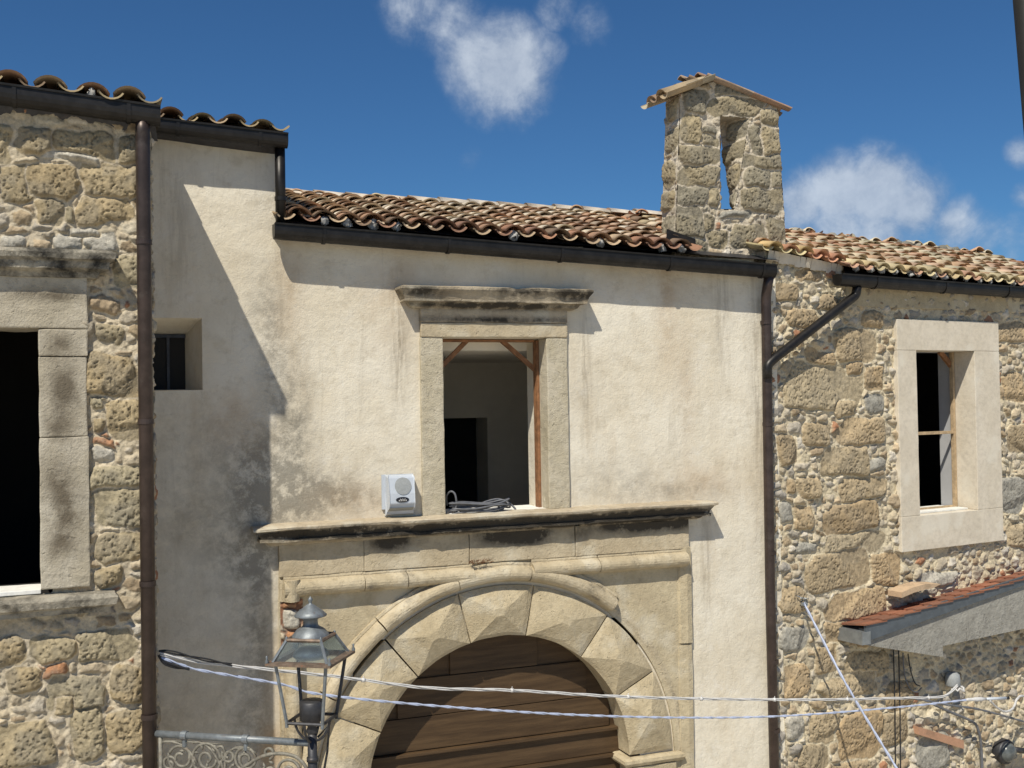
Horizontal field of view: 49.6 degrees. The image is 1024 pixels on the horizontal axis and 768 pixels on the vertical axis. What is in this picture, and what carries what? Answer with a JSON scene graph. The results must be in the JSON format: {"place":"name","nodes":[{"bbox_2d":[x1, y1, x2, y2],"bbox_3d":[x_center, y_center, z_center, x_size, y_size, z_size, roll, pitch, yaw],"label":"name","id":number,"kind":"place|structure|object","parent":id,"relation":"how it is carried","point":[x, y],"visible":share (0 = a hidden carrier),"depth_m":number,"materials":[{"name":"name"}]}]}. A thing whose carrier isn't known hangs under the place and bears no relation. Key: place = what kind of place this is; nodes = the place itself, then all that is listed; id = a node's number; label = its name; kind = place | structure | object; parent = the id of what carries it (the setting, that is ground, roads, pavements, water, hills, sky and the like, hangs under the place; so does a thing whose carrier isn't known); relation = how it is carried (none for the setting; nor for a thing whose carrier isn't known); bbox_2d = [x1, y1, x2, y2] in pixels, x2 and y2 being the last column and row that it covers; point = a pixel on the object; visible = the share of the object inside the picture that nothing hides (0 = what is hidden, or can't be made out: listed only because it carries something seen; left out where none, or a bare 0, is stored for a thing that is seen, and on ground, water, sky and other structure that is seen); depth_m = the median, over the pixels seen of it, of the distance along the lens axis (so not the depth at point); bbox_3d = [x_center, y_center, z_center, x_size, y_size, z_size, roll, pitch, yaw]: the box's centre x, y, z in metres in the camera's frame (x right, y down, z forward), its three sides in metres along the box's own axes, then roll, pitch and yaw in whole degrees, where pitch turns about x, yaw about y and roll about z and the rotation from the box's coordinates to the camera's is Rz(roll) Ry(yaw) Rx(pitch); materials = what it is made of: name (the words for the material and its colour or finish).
{"place":"outdoors","nodes":[
{"label":"outdoors","id":0,"kind":"place"},
{"bbox_2d":[0,0,1023,260],"label":"sky","id":1,"kind":"structure","parent":0,"point":[904,122],"materials":[{"name":"blue"}]},
{"label":"street","id":2,"kind":"structure","parent":0,"visible":0},
{"bbox_2d":[0,69,161,767],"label":"stone house","id":3,"kind":"structure","parent":2,"relation":"on","point":[79,651],"depth_m":8.27,"materials":[{"name":"stone"}]},
{"bbox_2d":[0,246,117,619],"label":"window","id":4,"kind":"structure","parent":3,"relation":"in","point":[42,290],"depth_m":8.17,"materials":[{"name":"grey stone"}]},
{"bbox_2d":[158,654,189,670],"bbox_3d":[-2.571,2.118,8.433,0.234,0.141,0.036,-1,-1,-21],"label":"cable loop","id":5,"kind":"object","parent":3,"relation":"attached to","point":[169,664],"visible":1,"depth_m":8.42,"materials":[{"name":"black rubber"}]},
{"bbox_2d":[154,596,354,767],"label":"street lamp","id":6,"kind":"object","parent":3,"relation":"attached to","point":[310,643],"visible":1,"depth_m":8.01,"materials":[{"name":"grey metal"}]},
{"bbox_2d":[159,652,957,701],"bbox_3d":[1.034,2.678,10.155,8.187,1.361,0.080,-1,-1,-25],"label":"power cable","id":7,"kind":"object","parent":3,"relation":"attached to","point":[628,696],"visible":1,"depth_m":9.80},
{"bbox_2d":[159,649,231,665],"bbox_3d":[-2.425,2.105,8.511,0.546,0.177,0.031,-1,-1,-21],"label":"cable loop","id":8,"kind":"object","parent":7,"relation":"attached to","point":[195,657],"visible":1,"depth_m":8.50,"materials":[{"name":"black rubber"}]},
{"bbox_2d":[161,656,966,718],"bbox_3d":[1.104,2.733,10.182,8.340,1.408,0.074,-1,-1,-25],"label":"power cable","id":9,"kind":"object","parent":3,"relation":"attached to","point":[448,706],"visible":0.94,"depth_m":9.76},
{"bbox_2d":[966,696,1009,701],"bbox_3d":[5.154,3.414,12.024,0.625,0.091,0.048,-1,-1,-24],"label":"strain clamp","id":10,"kind":"object","parent":9,"relation":"attached to","point":[975,699],"visible":1,"depth_m":12.00,"materials":[{"name":"grey plastic"}]},
{"bbox_2d":[151,72,791,767],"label":"plastered house","id":11,"kind":"structure","parent":2,"relation":"on","point":[587,390],"depth_m":10.66,"materials":[{"name":"paint"}]},
{"bbox_2d":[153,334,185,389],"bbox_3d":[-3.078,-0.195,9.901,0.311,0.494,0.060,-1,-1,-21],"label":"small window","id":12,"kind":"structure","parent":11,"relation":"in","point":[169,349],"depth_m":9.90,"materials":[{"name":"glass"}]},
{"bbox_2d":[381,473,414,515],"bbox_3d":[-1.040,1.021,10.216,0.301,0.379,0.154,-1,-1,-21],"label":"siren box","id":13,"kind":"object","parent":11,"relation":"on","point":[397,493],"visible":1,"depth_m":10.19,"materials":[{"name":"grey plastic"}]},
{"bbox_2d":[444,418,476,508],"bbox_3d":[-0.841,1.311,14.730,1.374,2.321,0.040,-1,-1,-21],"label":"dark doorway","id":14,"kind":"structure","parent":11,"relation":"in","point":[460,455],"depth_m":14.78,"materials":[{"name":"paint"}]},
{"bbox_2d":[445,490,515,513],"bbox_3d":[-0.285,1.125,10.596,0.713,0.248,0.185,-1,-1,-21],"label":"cable coil","id":15,"kind":"object","parent":11,"relation":"on","point":[462,506],"visible":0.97,"depth_m":10.53,"materials":[{"name":"grey plastic"}]},
{"bbox_2d":[468,558,493,563],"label":"dry weeds","id":16,"kind":"object","parent":11,"relation":"on","point":[477,561],"visible":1,"depth_m":10.45,"materials":[{"name":"brown plant"}]},
{"bbox_2d":[395,285,593,515],"bbox_3d":[-0.218,0.173,10.778,1.943,2.190,0.717,-1,-1,-21],"label":"window","id":17,"kind":"structure","parent":11,"relation":"in","point":[484,313],"depth_m":10.64,"materials":[{"name":"stone"}]},
{"bbox_2d":[371,635,621,767],"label":"door","id":18,"kind":"structure","parent":11,"relation":"in","point":[412,736],"depth_m":10.84,"materials":[{"name":"brown wood"}]},
{"bbox_2d":[1013,0,1023,130],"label":"leaning pole","id":19,"kind":"object","parent":2,"relation":"on","point":[1018,7],"depth_m":2.26,"materials":[{"name":"metal"}]},
{"label":"ground","id":20,"kind":"structure","parent":0,"visible":0},
{"bbox_2d":[647,215,1023,767],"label":"rubble house","id":21,"kind":"structure","parent":20,"relation":"on","point":[898,364],"depth_m":12.64,"materials":[{"name":"stone"}]},
{"bbox_2d":[797,596,808,607],"bbox_3d":[3.105,2.320,11.842,0.120,0.141,0.126,-1,-1,21],"label":"wall hook","id":22,"kind":"object","parent":21,"relation":"attached to","point":[805,600],"depth_m":11.83,"materials":[{"name":"grey metal"}]},
{"bbox_2d":[804,602,897,767],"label":"guy cable","id":23,"kind":"object","parent":22,"relation":"hanging from","point":[851,693],"visible":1,"depth_m":11.34,"materials":[{"name":"grey metal"}]},
{"bbox_2d":[893,649,895,763],"bbox_3d":[4.311,3.978,12.498,0.045,1.986,0.027,-1,-1,-21],"label":"wall cable","id":24,"kind":"object","parent":21,"relation":"attached to","point":[894,710],"depth_m":12.49,"materials":[{"name":"black rubber"}]},
{"bbox_2d":[898,650,900,767],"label":"wall cable","id":25,"kind":"object","parent":21,"relation":"attached to","point":[899,708],"depth_m":12.54,"materials":[{"name":"black rubber"}]},
{"bbox_2d":[902,653,921,692],"bbox_3d":[4.566,3.290,12.656,0.309,0.483,0.016,0,-1,-30],"label":"wall cable","id":26,"kind":"object","parent":21,"relation":"attached to","point":[905,676],"depth_m":12.59,"materials":[{"name":"grey plastic"}]},
{"bbox_2d":[907,654,919,686],"bbox_3d":[4.590,3.268,12.671,0.196,0.401,0.014,0,-1,-30],"label":"wall cable","id":27,"kind":"object","parent":21,"relation":"attached to","point":[911,671],"depth_m":12.64,"materials":[{"name":"black rubber"}]},
{"bbox_2d":[837,571,1023,656],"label":"lean to","id":28,"kind":"object","parent":21,"relation":"attached to","point":[933,626],"visible":1,"depth_m":12.60,"materials":[{"name":"concrete"}]},
{"bbox_2d":[888,582,939,597],"bbox_3d":[4.561,2.316,12.565,0.647,0.116,0.200,0,-1,-30],"label":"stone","id":29,"kind":"object","parent":28,"relation":"on","point":[904,590],"visible":1,"depth_m":12.46,"materials":[{"name":"stone"}]},
{"bbox_2d":[893,319,1003,551],"bbox_3d":[5.082,0.587,13.304,1.830,2.664,0.759,-1,-1,-21],"label":"window","id":30,"kind":"structure","parent":21,"relation":"in","point":[970,511],"depth_m":13.34,"materials":[{"name":"white stone"}]},
{"bbox_2d":[945,671,964,691],"bbox_3d":[5.160,3.466,12.928,0.180,0.211,0.242,-1,-1,-21],"label":"entry cap","id":31,"kind":"object","parent":21,"relation":"attached to","point":[952,679],"visible":0.88,"depth_m":12.89,"materials":[{"name":"grey plastic"}]},
{"bbox_2d":[933,704,983,767],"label":"wall cable","id":32,"kind":"object","parent":21,"relation":"attached to","point":[971,721],"depth_m":13.07,"materials":[{"name":"grey plastic"}]},
{"bbox_2d":[915,699,1023,721],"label":"wall cable","id":33,"kind":"object","parent":21,"relation":"attached to","point":[968,707],"depth_m":12.87,"materials":[{"name":"grey plastic"}]},
{"bbox_2d":[989,695,1023,712],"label":"wall cable","id":34,"kind":"object","parent":21,"relation":"attached to","point":[1006,711],"depth_m":12.98,"materials":[{"name":"white plastic"}]},
{"bbox_2d":[992,738,1023,764],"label":"wall light","id":35,"kind":"object","parent":21,"relation":"attached to","point":[1005,751],"visible":1,"depth_m":13.34,"materials":[{"name":"metal"}]}
]}

